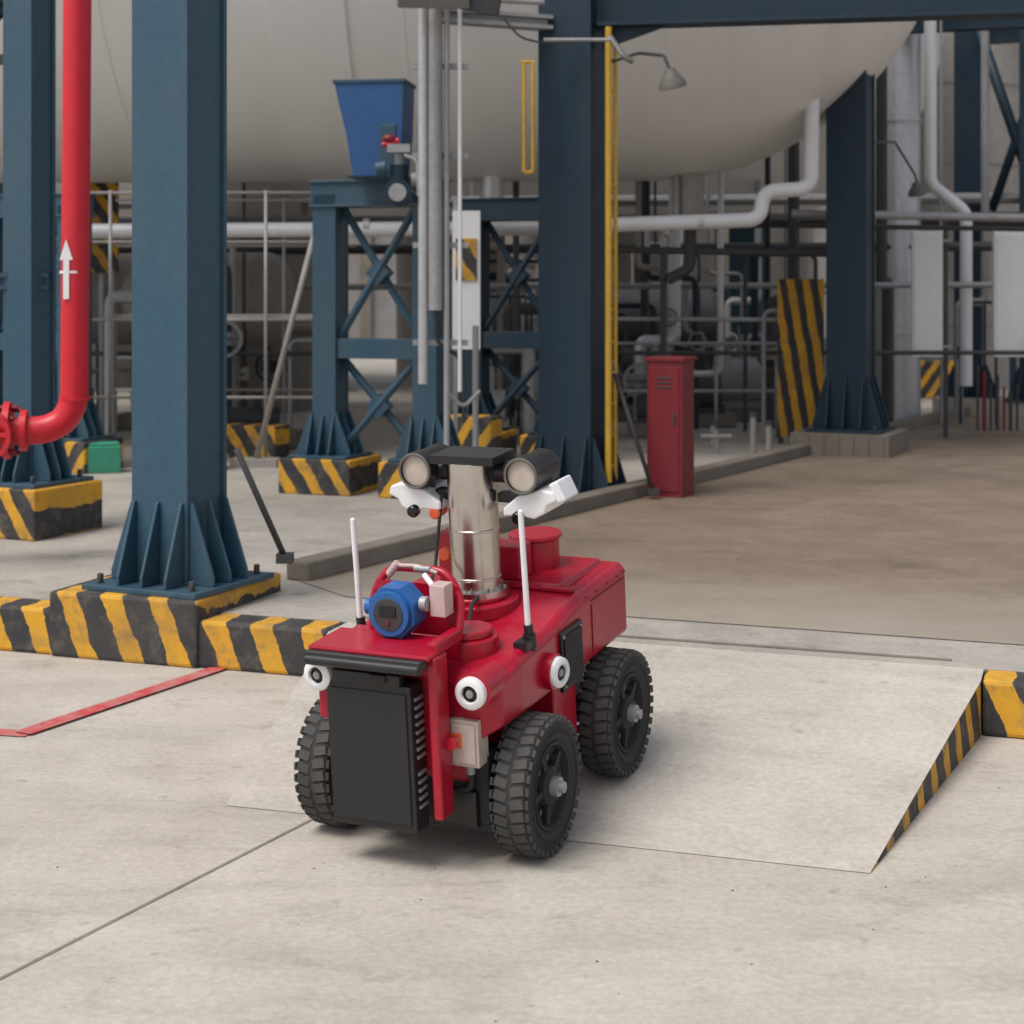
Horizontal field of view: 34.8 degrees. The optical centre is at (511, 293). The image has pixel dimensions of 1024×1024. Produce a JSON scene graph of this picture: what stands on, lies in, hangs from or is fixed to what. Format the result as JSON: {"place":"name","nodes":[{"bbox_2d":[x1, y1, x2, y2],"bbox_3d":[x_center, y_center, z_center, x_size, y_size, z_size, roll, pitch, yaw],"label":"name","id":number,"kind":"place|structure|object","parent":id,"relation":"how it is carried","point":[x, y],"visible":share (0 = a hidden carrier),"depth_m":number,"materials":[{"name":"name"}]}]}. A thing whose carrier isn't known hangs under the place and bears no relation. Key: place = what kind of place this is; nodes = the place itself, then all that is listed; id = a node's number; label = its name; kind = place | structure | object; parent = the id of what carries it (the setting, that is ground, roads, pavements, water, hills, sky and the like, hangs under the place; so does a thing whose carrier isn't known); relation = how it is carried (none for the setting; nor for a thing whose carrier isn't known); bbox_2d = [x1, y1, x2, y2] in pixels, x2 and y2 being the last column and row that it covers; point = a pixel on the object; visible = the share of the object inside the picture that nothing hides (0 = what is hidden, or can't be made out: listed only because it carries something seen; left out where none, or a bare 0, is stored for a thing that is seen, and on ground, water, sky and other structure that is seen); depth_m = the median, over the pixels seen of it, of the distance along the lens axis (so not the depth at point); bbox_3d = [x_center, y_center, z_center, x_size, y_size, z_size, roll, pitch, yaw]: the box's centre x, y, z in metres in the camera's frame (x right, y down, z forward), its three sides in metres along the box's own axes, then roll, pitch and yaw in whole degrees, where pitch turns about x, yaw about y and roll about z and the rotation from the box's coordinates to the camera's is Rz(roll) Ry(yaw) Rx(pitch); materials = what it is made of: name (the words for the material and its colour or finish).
{"place":"outdoors","nodes":[
{"label":"outdoors","id":0,"kind":"place"},
{"bbox_2d":[0,480,101,540],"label":"striped plinth","id":1,"kind":"structure","parent":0,"point":[42,513],"depth_m":8.74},
{"bbox_2d":[0,0,93,488],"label":"steel column","id":2,"kind":"structure","parent":1,"relation":"on","point":[29,195],"depth_m":8.93,"materials":[{"name":"metal"}]},
{"bbox_2d":[0,273,49,288],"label":"cross beam","id":3,"kind":"structure","parent":2,"relation":"attached to","point":[45,286],"depth_m":8.95,"materials":[{"name":"blue metal"}]},
{"bbox_2d":[0,650,1023,1023],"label":"ground","id":4,"kind":"structure","parent":0,"point":[110,814],"depth_m":4.00,"materials":[{"name":"concrete"}]},
{"bbox_2d":[0,729,27,735],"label":"red floor line","id":5,"kind":"object","parent":4,"relation":"on","point":[10,732],"visible":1,"depth_m":5.56,"materials":[{"name":"red paint"}]},
{"bbox_2d":[15,667,225,733],"bbox_3d":[-1.417,1.492,6.035,0.075,0.001,1.089,0,0,27],"label":"red floor line","id":6,"kind":"object","parent":4,"relation":"on","point":[107,704],"visible":1,"depth_m":5.97,"materials":[{"name":"red paint"}]},
{"bbox_2d":[0,818,311,977],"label":"expansion joint","id":7,"kind":"object","parent":4,"relation":"on","point":[150,901],"visible":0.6,"depth_m":4.01,"materials":[{"name":"concrete"}]},
{"bbox_2d":[50,572,280,667],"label":"striped plinth","id":8,"kind":"structure","parent":4,"relation":"on","point":[109,626],"depth_m":6.65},
{"bbox_2d":[82,0,273,599],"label":"steel column","id":9,"kind":"structure","parent":8,"relation":"on","point":[179,538],"depth_m":6.82,"materials":[{"name":"blue metal"}]},
{"bbox_2d":[234,448,293,563],"bbox_3d":[-1.041,0.901,6.942,0.096,0.517,0.343,0,0,30],"label":"brace strut","id":10,"kind":"object","parent":9,"relation":"attached to","point":[283,556],"visible":1,"depth_m":6.95,"materials":[{"name":"black metal"}]},
{"bbox_2d":[0,597,344,675],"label":"striped kerb","id":11,"kind":"structure","parent":4,"relation":"on","point":[266,644],"depth_m":6.50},
{"bbox_2d":[294,444,653,858],"bbox_3d":[-0.119,0.966,4.685,0.757,1.025,1.126,0,6,25],"label":"inspection robot","id":12,"kind":"object","parent":4,"relation":"on","point":[476,675],"visible":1,"depth_m":4.39,"materials":[{"name":"red plastic"}]},
{"bbox_2d":[56,786,998,1021],"bbox_3d":[0.113,1.499,3.944,4.136,0.004,2.486,0,0,0],"label":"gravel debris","id":13,"kind":"object","parent":4,"relation":"on","point":[596,961],"visible":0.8,"depth_m":3.96,"materials":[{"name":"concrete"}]},
{"bbox_2d":[348,206,825,337],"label":"wall","id":14,"kind":"structure","parent":4,"relation":"on","point":[376,317],"depth_m":44.75,"materials":[{"name":"concrete"}]},
{"bbox_2d":[226,622,983,872],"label":"access ramp","id":15,"kind":"structure","parent":4,"relation":"on","point":[818,762],"depth_m":4.99,"materials":[{"name":"concrete"}]},
{"bbox_2d":[982,670,1023,738],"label":"striped kerb","id":16,"kind":"structure","parent":4,"relation":"on","point":[1002,703],"depth_m":5.51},
{"bbox_2d":[0,358,1023,722],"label":"platform floor","id":17,"kind":"structure","parent":0,"point":[306,524],"depth_m":8.60,"materials":[{"name":"concrete"}]},
{"bbox_2d":[0,183,2,193],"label":"steel column","id":18,"kind":"structure","parent":17,"relation":"on","point":[1,188],"depth_m":14.83,"materials":[{"name":"blue metal"}]},
{"bbox_2d":[0,0,2,64],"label":"cross beam","id":19,"kind":"structure","parent":18,"relation":"attached to","point":[1,17],"depth_m":8.98,"materials":[{"name":"blue metal"}]},
{"bbox_2d":[0,0,91,458],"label":"fire water pipe","id":20,"kind":"object","parent":17,"relation":"on","point":[24,430],"visible":1,"depth_m":7.94,"materials":[{"name":"red metal"}]},
{"bbox_2d":[64,437,122,473],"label":"striped plinth","id":21,"kind":"structure","parent":17,"relation":"on","point":[77,453],"depth_m":11.89,"materials":[{"name":"yellow concrete"}]},
{"bbox_2d":[56,238,131,388],"bbox_3d":[-6.500,-2.375,24.000,3.224,7.370,3.224,0,0,0],"label":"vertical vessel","id":22,"kind":"object","parent":17,"relation":"on","point":[124,379],"depth_m":22.80,"materials":[{"name":"grey metal"}]},
{"bbox_2d":[90,183,118,291],"bbox_3d":[-3.950,0.050,15.527,0.420,2.500,0.105,0,0,0],"label":"warning board","id":23,"kind":"object","parent":17,"relation":"on","point":[100,258],"visible":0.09,"depth_m":15.47,"materials":[{"name":"paint"}]},
{"bbox_2d":[88,441,120,473],"bbox_3d":[-3.000,1.200,12.000,0.240,0.220,0.180,0,0,-17],"label":"storage crate","id":24,"kind":"object","parent":17,"relation":"on","point":[104,456],"visible":0.84,"depth_m":11.92,"materials":[{"name":"green plastic"}]},
{"bbox_2d":[56,251,295,398],"bbox_3d":[-3.760,0.435,16.113,3.450,1.730,0.960,0,0,20],"label":"heat exchanger","id":25,"kind":"object","parent":17,"relation":"on","point":[255,287],"visible":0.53,"depth_m":15.44,"materials":[{"name":"metal"}]},
{"bbox_2d":[90,190,355,467],"bbox_3d":[-2.300,0.255,12.957,2.000,2.110,1.314,0,0,0],"label":"scaffolding","id":26,"kind":"object","parent":17,"relation":"on","point":[258,461],"visible":0.37,"depth_m":12.59,"materials":[{"name":"grey metal"}]},
{"bbox_2d":[227,422,289,457],"bbox_3d":[-2.300,1.180,13.200,1.000,0.260,0.250,0,0,20],"label":"striped barrier","id":27,"kind":"object","parent":17,"relation":"on","point":[243,437],"visible":0.32,"depth_m":13.01,"materials":[{"name":"yellow concrete"}]},
{"bbox_2d":[227,182,311,412],"bbox_3d":[-3.000,-1.226,18.500,1.524,5.072,1.524,0,0,0],"label":"vertical vessel","id":28,"kind":"object","parent":17,"relation":"on","point":[301,371],"visible":0.04,"depth_m":17.99,"materials":[{"name":"grey metal"}]},
{"bbox_2d":[279,454,380,495],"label":"striped plinth","id":29,"kind":"structure","parent":17,"relation":"on","point":[353,476],"depth_m":10.65,"materials":[{"name":"concrete"}]},
{"bbox_2d":[288,178,460,461],"bbox_3d":[-0.870,0.166,10.750,1.140,1.828,0.420,0,0,20],"label":"tank support frame","id":30,"kind":"object","parent":29,"relation":"on","point":[331,431],"visible":0.72,"depth_m":10.74,"materials":[{"name":"blue metal"}]},
{"bbox_2d":[332,78,415,179],"bbox_3d":[-0.881,-1.049,10.483,0.470,0.618,0.360,0,0,8],"label":"hopper","id":31,"kind":"object","parent":30,"relation":"on","point":[374,112],"visible":0.72,"depth_m":10.32,"materials":[{"name":"blue metal"}]},
{"bbox_2d":[378,460,401,498],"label":"striped plinth","id":32,"kind":"structure","parent":17,"relation":"on","point":[388,475],"depth_m":10.46,"materials":[{"name":"yellow concrete"}]},
{"bbox_2d":[117,314,761,447],"bbox_3d":[-0.307,0.760,15.910,6.720,1.080,3.400,0,0,-22],"label":"pump set","id":33,"kind":"object","parent":17,"relation":"on","point":[730,409],"visible":0.2,"depth_m":16.05,"materials":[{"name":"metal"}]},
{"bbox_2d":[413,8,480,446],"bbox_3d":[-0.363,-0.650,10.102,0.483,3.700,0.216,0,0,-34],"label":"conduit riser","id":34,"kind":"object","parent":17,"relation":"on","point":[430,66],"visible":0.98,"depth_m":9.98,"materials":[{"name":"grey metal"}]},
{"bbox_2d":[375,134,450,206],"bbox_3d":[-0.610,-0.761,10.088,0.474,0.453,0.245,0,0,0],"label":"control valve","id":35,"kind":"object","parent":34,"relation":"attached to","point":[398,191],"visible":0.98,"depth_m":10.06,"materials":[{"name":"blue metal"}]},
{"bbox_2d":[397,0,544,15],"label":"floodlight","id":36,"kind":"object","parent":34,"relation":"attached to","point":[489,7],"visible":1,"depth_m":9.65,"materials":[{"name":"grey metal"}]},
{"bbox_2d":[395,236,504,384],"bbox_3d":[-0.900,-0.735,24.000,1.624,4.090,1.624,0,0,0],"label":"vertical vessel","id":37,"kind":"object","parent":17,"relation":"on","point":[403,275],"visible":0.03,"depth_m":23.53,"materials":[{"name":"grey metal"}]},
{"bbox_2d":[452,197,479,434],"bbox_3d":[-0.330,0.300,11.810,0.200,2.000,0.070,0,0,0],"label":"notice board","id":38,"kind":"object","parent":17,"relation":"on","point":[471,273],"visible":0.88,"depth_m":11.79,"materials":[{"name":"white paint"}]},
{"bbox_2d":[450,414,501,447],"bbox_3d":[-0.300,1.110,12.200,0.400,0.400,0.250,0,0,20],"label":"striped barrier","id":39,"kind":"object","parent":17,"relation":"on","point":[490,430],"visible":0.29,"depth_m":12.08,"materials":[{"name":"yellow concrete"}]},
{"bbox_2d":[502,429,516,460],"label":"striped plinth","id":40,"kind":"structure","parent":17,"relation":"on","point":[509,438],"depth_m":12.87,"materials":[{"name":"black concrete"}]},
{"bbox_2d":[452,197,537,434],"bbox_3d":[0.050,0.166,12.750,1.140,1.828,0.420,0,0,20],"label":"tank support frame","id":41,"kind":"object","parent":40,"relation":"on","point":[505,209],"visible":0.32,"depth_m":12.74,"materials":[{"name":"blue metal"}]},
{"bbox_2d":[520,434,537,455],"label":"striped plinth","id":42,"kind":"structure","parent":17,"relation":"on","point":[527,443],"depth_m":12.46,"materials":[{"name":"concrete"}]},
{"bbox_2d":[56,20,1023,441],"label":"background pipework","id":43,"kind":"object","parent":17,"relation":"on","point":[642,200],"visible":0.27,"depth_m":16.13,"materials":[{"name":"grey metal"}]},
{"bbox_2d":[533,0,626,493],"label":"steel column","id":44,"kind":"structure","parent":17,"relation":"on","point":[571,255],"depth_m":10.44,"materials":[{"name":"blue metal"}]},
{"bbox_2d":[443,9,552,30],"bbox_3d":[-0.105,-1.740,10.350,0.752,0.090,0.120,0,0,-23],"label":"pipe","id":45,"kind":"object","parent":44,"relation":"attached to","point":[526,21],"depth_m":10.35,"materials":[{"name":"grey metal"}]},
{"bbox_2d":[520,60,534,173],"bbox_3d":[0.096,-1.104,10.200,0.091,0.712,0.024,0,0,0],"label":"yellow handrail","id":46,"kind":"object","parent":44,"relation":"attached to","point":[524,170],"visible":1,"depth_m":10.19,"materials":[{"name":"yellow metal"}]},
{"bbox_2d":[503,18,634,63],"bbox_3d":[0.356,-1.579,10.269,0.824,0.291,0.175,0,0,0],"label":"pipe","id":47,"kind":"object","parent":44,"relation":"attached to","point":[611,39],"visible":1,"depth_m":10.27,"materials":[{"name":"grey metal"}]},
{"bbox_2d":[605,26,617,482],"bbox_3d":[0.638,-0.250,10.447,0.057,2.900,0.147,0,0,33],"label":"yellow ladder","id":48,"kind":"object","parent":44,"relation":"attached to","point":[609,309],"visible":1,"depth_m":10.39,"materials":[{"name":"metal"}]},
{"bbox_2d":[597,0,1023,49],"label":"roof beam","id":49,"kind":"structure","parent":44,"relation":"attached to","point":[626,20],"depth_m":10.28,"materials":[{"name":"blue metal"}]},
{"bbox_2d":[612,51,686,90],"bbox_3d":[0.834,-1.383,10.191,0.172,0.293,0.678,0,0,-37],"label":"pendant lamp","id":50,"kind":"object","parent":49,"relation":"hanging from","point":[672,78],"visible":0.99,"depth_m":9.94,"materials":[{"name":"grey metal"}]},
{"bbox_2d":[492,282,724,407],"bbox_3d":[0.920,0.585,18.774,3.100,1.430,1.060,0,0,-10],"label":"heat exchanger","id":51,"kind":"object","parent":17,"relation":"on","point":[708,305],"visible":0.2,"depth_m":18.49,"materials":[{"name":"metal"}]},
{"bbox_2d":[365,616,951,660],"bbox_3d":[0.485,1.308,6.213,2.300,0.006,0.027,0,0,20],"label":"ramp drain channel","id":52,"kind":"object","parent":17,"relation":"on","point":[788,648],"visible":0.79,"depth_m":6.03,"materials":[{"name":"metal"}]},
{"bbox_2d":[612,342,777,438],"bbox_3d":[1.575,0.872,14.800,1.686,0.876,0.036,0,0,0],"label":"guard railing","id":53,"kind":"object","parent":17,"relation":"on","point":[715,390],"visible":0.45,"depth_m":14.79,"materials":[{"name":"grey metal"}]},
{"bbox_2d":[701,412,772,453],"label":"pipe stubs","id":54,"kind":"object","parent":17,"relation":"on","point":[714,436],"visible":0.94,"depth_m":13.19,"materials":[{"name":"grey metal"}]},
{"bbox_2d":[777,279,823,443],"bbox_3d":[2.522,0.598,14.270,0.400,1.455,0.080,0,0,6],"label":"warning board","id":55,"kind":"object","parent":17,"relation":"on","point":[800,341],"visible":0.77,"depth_m":14.23,"materials":[{"name":"paint"}]},
{"bbox_2d":[612,176,1023,355],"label":"steam pipe","id":56,"kind":"object","parent":17,"relation":"on","point":[663,318],"visible":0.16,"depth_m":13.98,"materials":[{"name":"grey metal"}]},
{"bbox_2d":[875,34,921,420],"bbox_3d":[4.000,-1.639,17.000,0.524,5.898,0.524,0,0,0],"label":"vertical vessel","id":57,"kind":"object","parent":17,"relation":"on","point":[904,120],"visible":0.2,"depth_m":16.76,"materials":[{"name":"grey metal"}]},
{"bbox_2d":[921,361,953,397],"bbox_3d":[5.250,1.080,20.600,0.850,0.460,0.250,0,0,10],"label":"striped barrier","id":58,"kind":"object","parent":17,"relation":"on","point":[930,379],"visible":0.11,"depth_m":20.47,"materials":[{"name":"paint"}]},
{"bbox_3d":[3.120,1.200,21.600,0.850,0.220,0.850,0,0,25],"label":"striped plinth","id":59,"kind":"object","parent":17,"relation":"on","visible":0},
{"bbox_2d":[729,228,764,349],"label":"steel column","id":60,"kind":"structure","parent":59,"relation":"on","point":[741,235],"depth_m":21.46,"materials":[{"name":"grey metal"}]},
{"bbox_2d":[56,33,943,216],"bbox_3d":[-4.279,-3.500,22.523,19.900,5.210,5.210,0,0,8],"label":"horizontal storage tank","id":61,"kind":"object","parent":60,"relation":"on","point":[740,180],"visible":0.07,"depth_m":20.30,"materials":[{"name":"beige metal"}]},
{"bbox_2d":[512,231,662,282],"bbox_3d":[1.200,-1.055,26.000,2.424,4.730,2.424,0,0,0],"label":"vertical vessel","id":62,"kind":"object","parent":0,"point":[624,267],"visible":0.01,"depth_m":24.98,"materials":[{"name":"grey metal"}]},
{"bbox_2d":[298,415,1023,644],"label":"plant floor","id":63,"kind":"structure","parent":0,"point":[923,536],"depth_m":8.51,"materials":[{"name":"beige concrete"}]},
{"bbox_2d":[287,407,969,580],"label":"internal curb","id":64,"kind":"structure","parent":63,"relation":"on","point":[324,564],"depth_m":9.55,"materials":[{"name":"concrete"}]},
{"bbox_2d":[612,363,658,494],"bbox_3d":[0.781,0.863,10.432,0.333,0.834,0.086,0,0,15],"label":"brace strut","id":65,"kind":"object","parent":63,"relation":"on","point":[651,490],"visible":0.88,"depth_m":10.43,"materials":[{"name":"grey metal"}]},
{"bbox_2d":[644,356,696,497],"bbox_3d":[1.030,0.861,10.600,0.270,0.908,0.271,0,0,25],"label":"fire hose cabinet","id":66,"kind":"object","parent":63,"relation":"on","point":[670,422],"visible":0.98,"depth_m":10.49,"materials":[{"name":"red metal"}]},
{"bbox_2d":[790,427,908,457],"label":"concrete plinth","id":67,"kind":"structure","parent":63,"relation":"on","point":[892,443],"depth_m":13.14,"materials":[{"name":"grey concrete"}]},
{"bbox_2d":[804,70,895,434],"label":"steel column","id":68,"kind":"structure","parent":67,"relation":"on","point":[850,400],"depth_m":13.36,"materials":[{"name":"blue metal"}]},
{"bbox_2d":[0,0,916,284],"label":"horizontal storage tank","id":69,"kind":"object","parent":68,"relation":"on","point":[746,96],"visible":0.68,"depth_m":12.75,"materials":[{"name":"beige metal"}]},
{"bbox_2d":[56,99,819,238],"bbox_3d":[-1.755,-1.165,13.200,8.490,1.471,0.128,0,0,0],"label":"insulated pipe","id":70,"kind":"object","parent":69,"relation":"attached to","point":[767,194],"visible":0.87,"depth_m":13.15,"materials":[{"name":"silver metal"}]},
{"bbox_2d":[875,141,926,196],"bbox_3d":[3.368,-1.123,14.275,0.175,0.473,1.807,0,0,26],"label":"pendant lamp","id":71,"kind":"object","parent":68,"relation":"hanging from","point":[917,188],"visible":0.98,"depth_m":14.94,"materials":[{"name":"grey metal"}]},
{"bbox_2d":[911,220,951,436],"bbox_3d":[3.802,0.300,14.793,0.355,2.000,0.140,0,0,10],"label":"electrical cabinet","id":72,"kind":"object","parent":63,"relation":"on","point":[929,290],"visible":0.84,"depth_m":14.74,"materials":[{"name":"grey metal"}]},
{"bbox_2d":[924,21,971,385],"bbox_3d":[4.275,-0.900,16.000,0.470,3.600,0.120,0,0,0],"label":"insulated pipe","id":73,"kind":"object","parent":63,"relation":"on","point":[935,187],"visible":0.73,"depth_m":15.95,"materials":[{"name":"silver metal"}]},
{"bbox_2d":[932,395,1023,415],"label":"concrete plinth","id":74,"kind":"structure","parent":63,"relation":"on","point":[970,402],"depth_m":17.59,"materials":[{"name":"grey concrete"}]},
{"bbox_2d":[939,31,1001,398],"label":"steel column","id":75,"kind":"structure","parent":74,"relation":"on","point":[967,115],"depth_m":17.86,"materials":[{"name":"blue metal"}]},
{"bbox_2d":[1005,29,1023,401],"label":"steel column","id":76,"kind":"structure","parent":74,"relation":"on","point":[1018,379],"depth_m":17.53,"materials":[{"name":"metal"}]},
{"bbox_2d":[910,18,1023,211],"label":"braced frame","id":77,"kind":"object","parent":76,"relation":"attached to","point":[1003,31],"visible":0.47,"depth_m":17.61,"materials":[{"name":"blue metal"}]},
{"bbox_2d":[976,364,1017,430],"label":"cable risers","id":78,"kind":"object","parent":63,"relation":"on","point":[996,402],"visible":1,"depth_m":14.89,"materials":[{"name":"grey metal"}]},
{"bbox_2d":[992,231,1023,356],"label":"electrical cabinet","id":79,"kind":"object","parent":63,"relation":"on","point":[1007,290],"visible":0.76,"depth_m":14.73,"materials":[{"name":"grey metal"}]},
{"bbox_2d":[690,228,808,370],"bbox_3d":[3.900,-2.270,27.000,2.024,7.160,2.024,0,0,0],"label":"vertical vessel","id":80,"kind":"object","parent":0,"point":[777,263],"depth_m":26.26,"materials":[{"name":"grey metal"}]},
{"bbox_2d":[921,32,1018,389],"bbox_3d":[6.100,-2.822,23.500,2.624,8.265,2.624,0,0,0],"label":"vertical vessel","id":81,"kind":"object","parent":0,"point":[1006,56],"visible":0.13,"depth_m":22.28,"materials":[{"name":"grey metal"}]},
{"bbox_3d":[-3.938,1.195,12.423,0.520,0.230,0.500,0,0,20],"label":"striped plinth","id":82,"kind":"object","parent":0,"visible":0},
{"bbox_2d":[0,193,114,441],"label":"tank support frame","id":83,"kind":"object","parent":82,"relation":"on","point":[89,427],"visible":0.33,"depth_m":12.19,"materials":[{"name":"blue metal"}]}
]}

